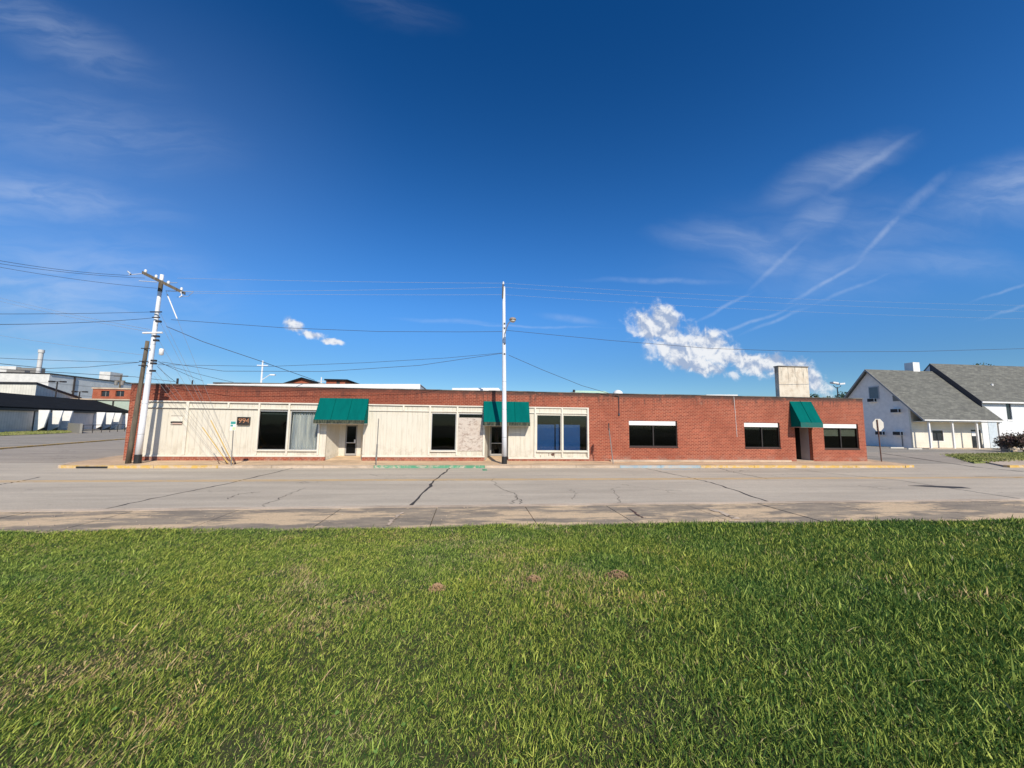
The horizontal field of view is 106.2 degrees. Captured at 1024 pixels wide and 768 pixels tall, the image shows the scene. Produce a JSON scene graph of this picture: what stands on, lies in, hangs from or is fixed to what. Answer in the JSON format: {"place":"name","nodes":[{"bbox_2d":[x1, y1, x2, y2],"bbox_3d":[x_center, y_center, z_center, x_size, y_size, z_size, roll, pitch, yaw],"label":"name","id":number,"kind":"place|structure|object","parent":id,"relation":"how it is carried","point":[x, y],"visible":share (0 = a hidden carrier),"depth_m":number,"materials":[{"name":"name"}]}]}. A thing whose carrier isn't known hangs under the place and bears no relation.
{"place":"outdoors","nodes":[
{"label":"outdoors","id":0,"kind":"place"},
{"bbox_2d":[0,429,71,434],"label":"verge grass","id":1,"kind":"structure","parent":0,"point":[32,432],"depth_m":58.54,"materials":[{"name":"green plant"}]},
{"bbox_2d":[0,429,125,447],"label":"parking lot","id":2,"kind":"structure","parent":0,"point":[22,440],"depth_m":46.54,"materials":[{"name":"grey asphalt"}]},
{"bbox_2d":[48,381,66,396],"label":"street lamp","id":3,"kind":"object","parent":2,"relation":"on","point":[57,385],"visible":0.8,"depth_m":82.12,"materials":[{"name":"grey metal"}]},
{"bbox_2d":[0,392,128,432],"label":"dark roofed building","id":4,"kind":"structure","parent":2,"relation":"on","point":[21,412],"depth_m":70.24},
{"bbox_2d":[67,423,82,432],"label":"block wall","id":5,"kind":"structure","parent":2,"relation":"on","point":[75,427],"depth_m":64.17,"materials":[{"name":"concrete"}]},
{"bbox_2d":[71,391,87,398],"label":"street lamp","id":6,"kind":"object","parent":2,"relation":"on","point":[80,392],"visible":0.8,"depth_m":89.61,"materials":[{"name":"grey metal"}]},
{"bbox_2d":[72,398,129,409],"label":"pale shed","id":7,"kind":"structure","parent":2,"relation":"on","point":[122,403],"depth_m":93.94,"materials":[{"name":"metal"}]},
{"bbox_2d":[82,424,125,432],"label":"railing","id":8,"kind":"object","parent":2,"relation":"on","point":[110,427],"visible":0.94,"depth_m":68.64,"materials":[{"name":"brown metal"}]},
{"bbox_2d":[91,387,130,398],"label":"brick annex","id":9,"kind":"object","parent":2,"relation":"on","point":[109,393],"visible":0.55,"depth_m":101.34,"materials":[{"name":"brick"}]},
{"bbox_2d":[102,391,109,396],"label":"window","id":10,"kind":"structure","parent":9,"relation":"in","point":[104,393],"depth_m":101.43,"materials":[{"name":"grey glass"}]},
{"bbox_2d":[116,391,123,396],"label":"window","id":11,"kind":"structure","parent":9,"relation":"in","point":[119,393],"depth_m":101.77,"materials":[{"name":"grey glass"}]},
{"bbox_2d":[58,455,913,467],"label":"pavement","id":12,"kind":"structure","parent":0,"point":[117,461],"depth_m":22.00,"materials":[{"name":"beige concrete"}]},
{"bbox_2d":[125,341,150,463],"bbox_3d":[-19.886,0.915,20.522,0.650,6.555,0.260,1,-6,-6],"label":"wooden pole","id":13,"kind":"object","parent":12,"relation":"on","point":[131,442],"visible":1,"depth_m":20.43,"materials":[{"name":"brown wood"}]},
{"bbox_2d":[4,358,100,361],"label":"power line","id":14,"kind":"object","parent":13,"relation":"attached to","point":[54,360],"visible":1,"depth_m":18.04,"materials":[{"name":"metal"}]},
{"bbox_2d":[0,362,138,368],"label":"power line","id":15,"kind":"object","parent":13,"relation":"attached to","point":[68,367],"visible":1,"depth_m":19.09,"materials":[{"name":"metal"}]},
{"bbox_2d":[0,335,140,354],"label":"power line","id":16,"kind":"object","parent":13,"relation":"attached to","point":[76,346],"visible":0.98,"depth_m":23.33,"materials":[{"name":"metal"}]},
{"bbox_2d":[127,269,193,463],"bbox_3d":[-19.101,-0.972,20.608,2.780,10.335,1.155,4,-7,-29],"label":"power pole","id":17,"kind":"object","parent":12,"relation":"on","point":[138,454],"visible":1,"depth_m":20.69,"materials":[{"name":"grey wood"}]},
{"bbox_2d":[3,261,128,275],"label":"power line","id":18,"kind":"object","parent":17,"relation":"attached to","point":[60,269],"visible":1,"depth_m":17.14,"materials":[{"name":"metal"}]},
{"bbox_2d":[4,264,134,277],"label":"power line","id":19,"kind":"object","parent":17,"relation":"attached to","point":[69,272],"visible":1,"depth_m":17.79,"materials":[{"name":"metal"}]},
{"bbox_2d":[0,301,147,331],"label":"power line","id":20,"kind":"object","parent":17,"relation":"attached to","point":[77,318],"visible":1,"depth_m":24.60,"materials":[{"name":"metal"}]},
{"bbox_2d":[0,318,148,324],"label":"power line","id":21,"kind":"object","parent":17,"relation":"attached to","point":[77,322],"visible":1,"depth_m":17.85,"materials":[{"name":"metal"}]},
{"bbox_2d":[1,267,149,287],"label":"power line","id":22,"kind":"object","parent":17,"relation":"attached to","point":[70,278],"visible":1,"depth_m":18.25,"materials":[{"name":"metal"}]},
{"bbox_2d":[2,298,149,329],"bbox_3d":[-31.896,-5.204,26.925,26.937,5.405,0.019,-2,-7,25],"label":"power line","id":23,"kind":"object","parent":17,"relation":"attached to","point":[81,316],"visible":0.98,"depth_m":24.78,"materials":[{"name":"metal"}]},
{"bbox_2d":[58,312,137,313],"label":"power line","id":24,"kind":"object","parent":17,"relation":"attached to","point":[90,313],"visible":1,"depth_m":18.27,"materials":[{"name":"metal"}]},
{"bbox_2d":[166,326,312,379],"bbox_3d":[-15.700,-1.739,22.954,7.579,2.378,1.120,6,-8,-40],"label":"power line","id":25,"kind":"object","parent":17,"relation":"attached to","point":[234,352],"visible":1,"depth_m":22.30,"materials":[{"name":"metal"}]},
{"bbox_2d":[158,375,226,463],"bbox_3d":[-17.196,1.787,20.604,4.270,4.970,0.040,1,-6,-2],"label":"guy wire","id":26,"kind":"object","parent":12,"relation":"attached to","point":[194,421],"visible":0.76,"depth_m":20.59,"materials":[{"name":"grey metal"}]},
{"bbox_2d":[158,365,227,463],"bbox_3d":[-17.107,1.581,20.592,4.322,5.378,0.044,1,-6,-1],"label":"guy wire","id":27,"kind":"object","parent":12,"relation":"attached to","point":[203,429],"visible":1,"depth_m":20.46,"materials":[{"name":"grey metal"}]},
{"bbox_2d":[162,346,230,462],"bbox_3d":[-17.101,0.901,20.705,4.520,6.754,0.040,1,-6,-2],"label":"guy wire","id":28,"kind":"object","parent":12,"relation":"attached to","point":[201,412],"visible":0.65,"depth_m":20.66,"materials":[{"name":"grey metal"}]},
{"bbox_2d":[162,326,232,463],"bbox_3d":[-17.036,0.430,20.734,4.620,7.697,0.044,1,-6,-2],"label":"guy wire","id":29,"kind":"object","parent":12,"relation":"attached to","point":[203,406],"visible":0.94,"depth_m":20.56,"materials":[{"name":"grey metal"}]},
{"bbox_2d":[160,313,234,463],"bbox_3d":[-16.988,0.164,20.734,4.809,8.227,0.040,1,-6,-1],"label":"guy wire","id":30,"kind":"object","parent":12,"relation":"attached to","point":[206,406],"visible":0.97,"depth_m":20.58,"materials":[{"name":"grey metal"}]},
{"bbox_2d":[166,292,235,463],"bbox_3d":[-16.907,-0.424,20.868,4.581,9.423,0.060,1,-6,-2],"label":"guy wire","id":31,"kind":"object","parent":12,"relation":"attached to","point":[192,356],"visible":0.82,"depth_m":21.06,"materials":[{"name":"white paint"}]},
{"bbox_2d":[230,421,235,464],"bbox_3d":[-14.464,3.057,19.858,0.280,2.275,0.075,1,-6,-6],"label":"parking sign","id":32,"kind":"object","parent":12,"relation":"on","point":[233,425],"visible":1,"depth_m":19.90,"materials":[{"name":"white metal"}]},
{"bbox_2d":[375,418,378,463],"bbox_3d":[-7.271,3.120,20.772,0.094,2.505,0.299,4,-7,-29],"label":"parking sign","id":33,"kind":"object","parent":12,"relation":"on","point":[377,443],"visible":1,"depth_m":20.77,"materials":[{"name":"white metal"}]},
{"bbox_2d":[123,366,866,460],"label":"storefront building","id":34,"kind":"structure","parent":12,"relation":"on","point":[792,420],"depth_m":24.46,"materials":[{"name":"brick"}]},
{"bbox_2d":[5,369,174,381],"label":"power line","id":35,"kind":"object","parent":34,"relation":"attached to","point":[78,373],"visible":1,"depth_m":18.55,"materials":[{"name":"metal"}]},
{"bbox_2d":[255,411,287,450],"bbox_3d":[-14.113,2.761,22.648,1.671,2.355,0.195,1,-6,-6],"label":"window","id":36,"kind":"structure","parent":34,"relation":"in","point":[275,411],"depth_m":22.62,"materials":[{"name":"glass"}]},
{"bbox_2d":[287,411,317,450],"bbox_3d":[-12.369,2.811,22.927,1.661,2.355,0.375,1,-6,-6],"label":"window","id":37,"kind":"structure","parent":34,"relation":"in","point":[303,436],"depth_m":23.03,"materials":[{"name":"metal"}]},
{"bbox_2d":[345,425,357,454],"bbox_3d":[-10.093,3.531,24.118,0.666,1.870,0.115,1,-6,-6],"label":"door","id":38,"kind":"structure","parent":34,"relation":"in","point":[355,441],"depth_m":24.11,"materials":[{"name":"black glass"}]},
{"bbox_2d":[430,413,455,451],"bbox_3d":[-4.222,2.988,23.723,1.562,2.355,0.195,1,-6,-6],"label":"window","id":39,"kind":"structure","parent":34,"relation":"in","point":[432,413],"depth_m":23.67,"materials":[{"name":"glass"}]},
{"bbox_2d":[457,418,482,450],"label":"boarded window","id":40,"kind":"structure","parent":34,"relation":"in","point":[470,430],"depth_m":23.86,"materials":[{"name":"stone"}]},
{"bbox_2d":[490,426,501,455],"bbox_3d":[-0.951,3.731,25.213,0.917,1.910,0.115,1,-6,-6],"label":"door","id":41,"kind":"structure","parent":34,"relation":"in","point":[491,426],"depth_m":25.14,"materials":[{"name":"black glass"}]},
{"bbox_2d":[536,415,561,451],"bbox_3d":[2.338,3.148,24.526,1.686,2.355,0.375,1,-6,-6],"label":"window","id":42,"kind":"structure","parent":34,"relation":"in","point":[545,433],"depth_m":24.65,"materials":[{"name":"blue glass"}]},
{"bbox_2d":[509,355,616,395],"bbox_3d":[3.344,-0.440,24.044,7.642,2.178,0.298,3,-6,-20],"label":"power line","id":43,"kind":"object","parent":34,"relation":"on","point":[561,377],"visible":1,"depth_m":23.93,"materials":[{"name":"metal"}]},
{"bbox_2d":[563,415,587,451],"bbox_3d":[4.028,3.187,24.709,1.677,2.355,0.375,1,-6,-6],"label":"window","id":44,"kind":"structure","parent":34,"relation":"in","point":[571,433],"depth_m":24.81,"materials":[{"name":"blue glass"}]},
{"bbox_2d":[629,421,677,447],"bbox_3d":[9.256,3.298,25.235,3.350,1.735,0.200,1,-6,-6],"label":"window","id":45,"kind":"structure","parent":34,"relation":"in","point":[631,423],"depth_m":25.25,"materials":[{"name":"black glass"}]},
{"bbox_2d":[744,423,781,448],"bbox_3d":[16.928,3.506,26.086,2.634,1.735,0.240,1,-6,-6],"label":"window","id":46,"kind":"structure","parent":34,"relation":"in","point":[746,425],"depth_m":26.11,"materials":[{"name":"brown metal"}]},
{"bbox_2d":[823,424,860,449],"bbox_3d":[22.813,3.666,26.723,2.712,1.765,0.240,1,-6,-6],"label":"window","id":47,"kind":"structure","parent":34,"relation":"in","point":[829,429],"depth_m":26.79,"materials":[{"name":"brown metal"}]},
{"bbox_2d":[500,282,515,464],"bbox_3d":[-0.220,-0.809,22.056,0.631,10.789,1.793,2,-6,-16],"label":"lamp pole","id":48,"kind":"object","parent":12,"relation":"on","point":[504,421],"visible":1,"depth_m":22.39,"materials":[{"name":"metal"}]},
{"bbox_2d":[212,293,335,294],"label":"power line","id":49,"kind":"object","parent":48,"relation":"attached to","point":[304,294],"visible":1,"depth_m":21.84,"materials":[{"name":"metal"}]},
{"bbox_2d":[190,278,430,282],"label":"power line","id":50,"kind":"object","parent":48,"relation":"attached to","point":[337,281],"visible":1,"depth_m":22.06,"materials":[{"name":"metal"}]},
{"bbox_2d":[164,353,501,371],"bbox_3d":[-9.777,-1.295,21.798,18.542,1.463,0.194,1,-6,-5],"label":"power line","id":51,"kind":"object","parent":48,"relation":"attached to","point":[337,370],"visible":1,"depth_m":21.72,"materials":[{"name":"metal"}]},
{"bbox_2d":[180,320,501,331],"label":"power line","id":52,"kind":"object","parent":48,"relation":"attached to","point":[331,329],"visible":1,"depth_m":22.14,"materials":[{"name":"metal"}]},
{"bbox_2d":[194,287,494,291],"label":"power line","id":53,"kind":"object","parent":48,"relation":"attached to","point":[320,290],"visible":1,"depth_m":21.93,"materials":[{"name":"metal"}]},
{"bbox_2d":[199,353,497,366],"bbox_3d":[-9.871,-1.434,21.833,18.726,1.218,0.215,1,-6,-5],"label":"power line","id":54,"kind":"object","parent":48,"relation":"attached to","point":[340,363],"visible":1,"depth_m":21.90,"materials":[{"name":"metal"}]},
{"bbox_2d":[509,283,979,304],"bbox_3d":[20.047,-5.933,25.860,41.405,0.864,0.009,1,-6,-8],"label":"power line","id":55,"kind":"object","parent":48,"relation":"attached to","point":[743,296],"visible":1,"depth_m":25.16,"materials":[{"name":"metal"}]},
{"bbox_2d":[507,287,987,310],"bbox_3d":[20.007,-5.562,25.818,41.327,0.674,0.009,1,-6,-8],"label":"power line","id":56,"kind":"object","parent":48,"relation":"attached to","point":[744,301],"visible":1,"depth_m":24.96,"materials":[{"name":"metal"}]},
{"bbox_2d":[516,295,1011,318],"bbox_3d":[19.959,-5.039,25.759,41.230,0.586,0.009,1,-6,-8],"label":"power line","id":57,"kind":"object","parent":48,"relation":"attached to","point":[776,310],"visible":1,"depth_m":25.40,"materials":[{"name":"metal"}]},
{"bbox_2d":[506,330,1023,351],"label":"power line","id":58,"kind":"object","parent":48,"relation":"attached to","point":[768,350],"visible":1,"depth_m":24.63,"materials":[{"name":"metal"}]},
{"bbox_2d":[608,423,613,463],"bbox_3d":[5.877,3.536,22.889,0.286,2.424,0.298,-1,-6,18],"label":"parking sign","id":59,"kind":"object","parent":12,"relation":"on","point":[610,442],"visible":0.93,"depth_m":22.89,"materials":[{"name":"grey metal"}]},
{"bbox_2d":[873,419,883,461],"bbox_3d":[25.700,3.913,26.846,0.850,2.947,0.097,1,-6,-6],"label":"stop sign","id":60,"kind":"object","parent":12,"relation":"on","point":[878,425],"visible":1,"depth_m":26.96,"materials":[{"name":"white metal"}]},
{"bbox_2d":[0,440,987,463],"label":"side street","id":61,"kind":"structure","parent":0,"point":[64,453],"depth_m":28.95,"materials":[{"name":"grey asphalt"}]},
{"bbox_2d":[0,382,81,397],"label":"beige building","id":62,"kind":"structure","parent":61,"relation":"on","point":[33,388],"depth_m":83.45,"materials":[{"name":"white metal"}]},
{"bbox_2d":[0,349,131,398],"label":"factory building","id":63,"kind":"structure","parent":61,"relation":"on","point":[73,383],"depth_m":124.38,"materials":[{"name":"white painted metal"},{"name":"grey metal"},{"name":"red brick"}]},
{"bbox_2d":[114,375,124,387],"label":"power pole","id":64,"kind":"object","parent":61,"relation":"on","point":[121,381],"visible":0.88,"depth_m":108.86,"materials":[{"name":"grey wood"}]},
{"bbox_2d":[257,361,275,382],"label":"street lamp","id":65,"kind":"object","parent":61,"relation":"on","point":[262,365],"visible":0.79,"depth_m":66.18,"materials":[{"name":"white metal"}]},
{"bbox_2d":[284,377,323,383],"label":"brick house","id":66,"kind":"structure","parent":61,"relation":"on","point":[301,380],"depth_m":59.05,"materials":[{"name":"red brick"}]},
{"bbox_2d":[324,379,358,383],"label":"brick house","id":67,"kind":"structure","parent":61,"relation":"on","point":[337,381],"depth_m":59.65,"materials":[{"name":"red brick"}]},
{"bbox_2d":[572,390,607,392],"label":"green roofed building","id":68,"kind":"structure","parent":61,"relation":"on","point":[590,391],"depth_m":59.59,"materials":[{"name":"beige"}]},
{"bbox_2d":[835,391,846,397],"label":"tree","id":69,"kind":"object","parent":61,"relation":"on","point":[842,395],"visible":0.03,"depth_m":91.91,"materials":[{"name":"green plant"}]},
{"bbox_2d":[0,515,1023,767],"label":"lawn","id":70,"kind":"structure","parent":0,"point":[335,735],"depth_m":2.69,"materials":[{"name":"plant"}]},
{"bbox_2d":[428,583,445,591],"bbox_3d":[-0.852,2.318,4.370,0.204,0.101,0.180,1,-6,-6],"label":"dirt mound","id":71,"kind":"object","parent":70,"relation":"on","point":[436,585],"visible":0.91,"depth_m":4.35,"materials":[{"name":"brown soil"}]},
{"bbox_2d":[2,567,997,766],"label":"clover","id":72,"kind":"object","parent":70,"relation":"on","point":[426,741],"visible":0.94,"depth_m":2.70,"materials":[{"name":"green plant"}]},
{"bbox_2d":[526,574,540,582],"bbox_3d":[0.267,2.399,4.721,0.232,0.101,0.178,1,-6,-6],"label":"dirt mound","id":73,"kind":"object","parent":70,"relation":"on","point":[533,576],"visible":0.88,"depth_m":4.70,"materials":[{"name":"brown soil"}]},
{"bbox_2d":[602,569,631,580],"bbox_3d":[1.329,2.409,4.833,0.327,0.130,0.306,-4,-8,40],"label":"dirt mound","id":74,"kind":"object","parent":70,"relation":"on","point":[618,575],"visible":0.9,"depth_m":4.80,"materials":[{"name":"brown soil"}]},
{"bbox_2d":[0,463,1023,509],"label":"road","id":75,"kind":"structure","parent":0,"point":[38,486],"depth_m":15.17,"materials":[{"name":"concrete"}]},
{"bbox_2d":[0,498,1023,511],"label":"kerb","id":76,"kind":"structure","parent":75,"relation":"on","point":[298,507],"depth_m":10.85,"materials":[{"name":"concrete"}]},
{"bbox_2d":[1003,465,1023,467],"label":"kerb","id":77,"kind":"structure","parent":75,"relation":"on","point":[1015,466],"depth_m":24.84,"materials":[{"name":"yellow concrete"}]},
{"bbox_2d":[0,500,1023,533],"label":"pavement","id":78,"kind":"structure","parent":0,"point":[288,519],"depth_m":9.77,"materials":[{"name":"concrete"}]},
{"bbox_2d":[0,0,1023,397],"label":"sky","id":79,"kind":"structure","parent":0,"point":[854,152],"materials":[{"name":"blue"}]},
{"bbox_2d":[24,468,1019,527],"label":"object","id":80,"kind":"structure","parent":0,"point":[467,507],"depth_m":9.97,"materials":[{"name":"stone"}]},
{"bbox_2d":[843,362,1023,448],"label":"gabled house","id":81,"kind":"structure","parent":0,"point":[911,405],"depth_m":49.55,"materials":[{"name":"beige"}]},
{"bbox_2d":[868,386,879,398],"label":"window","id":82,"kind":"structure","parent":81,"relation":"in","point":[873,391],"depth_m":52.47,"materials":[{"name":"grey glass"}]},
{"bbox_2d":[931,430,943,441],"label":"window","id":83,"kind":"structure","parent":81,"relation":"in","point":[937,436],"depth_m":48.36,"materials":[{"name":"white paint"}]},
{"bbox_2d":[971,430,981,447],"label":"door","id":84,"kind":"structure","parent":81,"relation":"in","point":[973,432],"depth_m":48.90,"materials":[{"name":"white paint"}]},
{"bbox_2d":[866,445,1023,452],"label":"parking lot","id":85,"kind":"structure","parent":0,"point":[876,449],"depth_m":42.52,"materials":[{"name":"grey asphalt"}]},
{"bbox_2d":[830,382,844,397],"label":"floodlight pole","id":86,"kind":"object","parent":85,"relation":"on","point":[837,383],"visible":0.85,"depth_m":66.72,"materials":[{"name":"grey metal"}]},
{"bbox_2d":[924,363,1023,447],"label":"white hall","id":87,"kind":"structure","parent":85,"relation":"on","point":[998,391],"depth_m":51.55,"materials":[{"name":"grey"}]},
{"bbox_2d":[988,423,998,447],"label":"door","id":88,"kind":"structure","parent":87,"relation":"in","point":[992,427],"depth_m":49.47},
{"bbox_2d":[1006,403,1013,420],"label":"window","id":89,"kind":"structure","parent":87,"relation":"in","point":[1007,404],"depth_m":50.20,"materials":[{"name":"white paint"}]},
{"bbox_2d":[993,436,1023,447],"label":"shrub","id":90,"kind":"object","parent":85,"relation":"on","point":[999,441],"visible":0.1,"depth_m":47.54,"materials":[{"name":"purple plant"}]},
{"bbox_2d":[867,453,1023,471],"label":"side street","id":91,"kind":"structure","parent":0,"point":[896,460],"depth_m":29.23,"materials":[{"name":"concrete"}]},
{"bbox_2d":[984,459,1023,466],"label":"pavement","id":92,"kind":"structure","parent":0,"point":[1012,462],"depth_m":27.38,"materials":[{"name":"concrete"}]},
{"bbox_2d":[1000,445,1016,451],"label":"planter block","id":93,"kind":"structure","parent":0,"point":[1013,449],"depth_m":42.71,"materials":[{"name":"concrete"}]},
{"label":"ground","id":94,"kind":"structure","parent":0,"visible":0},
{"bbox_2d":[0,438,124,448],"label":"kerb","id":95,"kind":"structure","parent":94,"relation":"on","point":[58,444],"depth_m":35.67,"materials":[{"name":"grey concrete"}]},
{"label":"verge","id":96,"kind":"structure","parent":0,"visible":0},
{"bbox_2d":[942,452,1023,462],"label":"verge grass","id":97,"kind":"structure","parent":96,"relation":"on","point":[977,457],"depth_m":32.52,"materials":[{"name":"green plant"}]},
{"bbox_2d":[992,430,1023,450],"bbox_3d":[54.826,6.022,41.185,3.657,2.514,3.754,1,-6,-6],"label":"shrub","id":98,"kind":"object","parent":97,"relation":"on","point":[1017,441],"visible":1,"depth_m":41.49,"materials":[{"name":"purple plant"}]}
]}

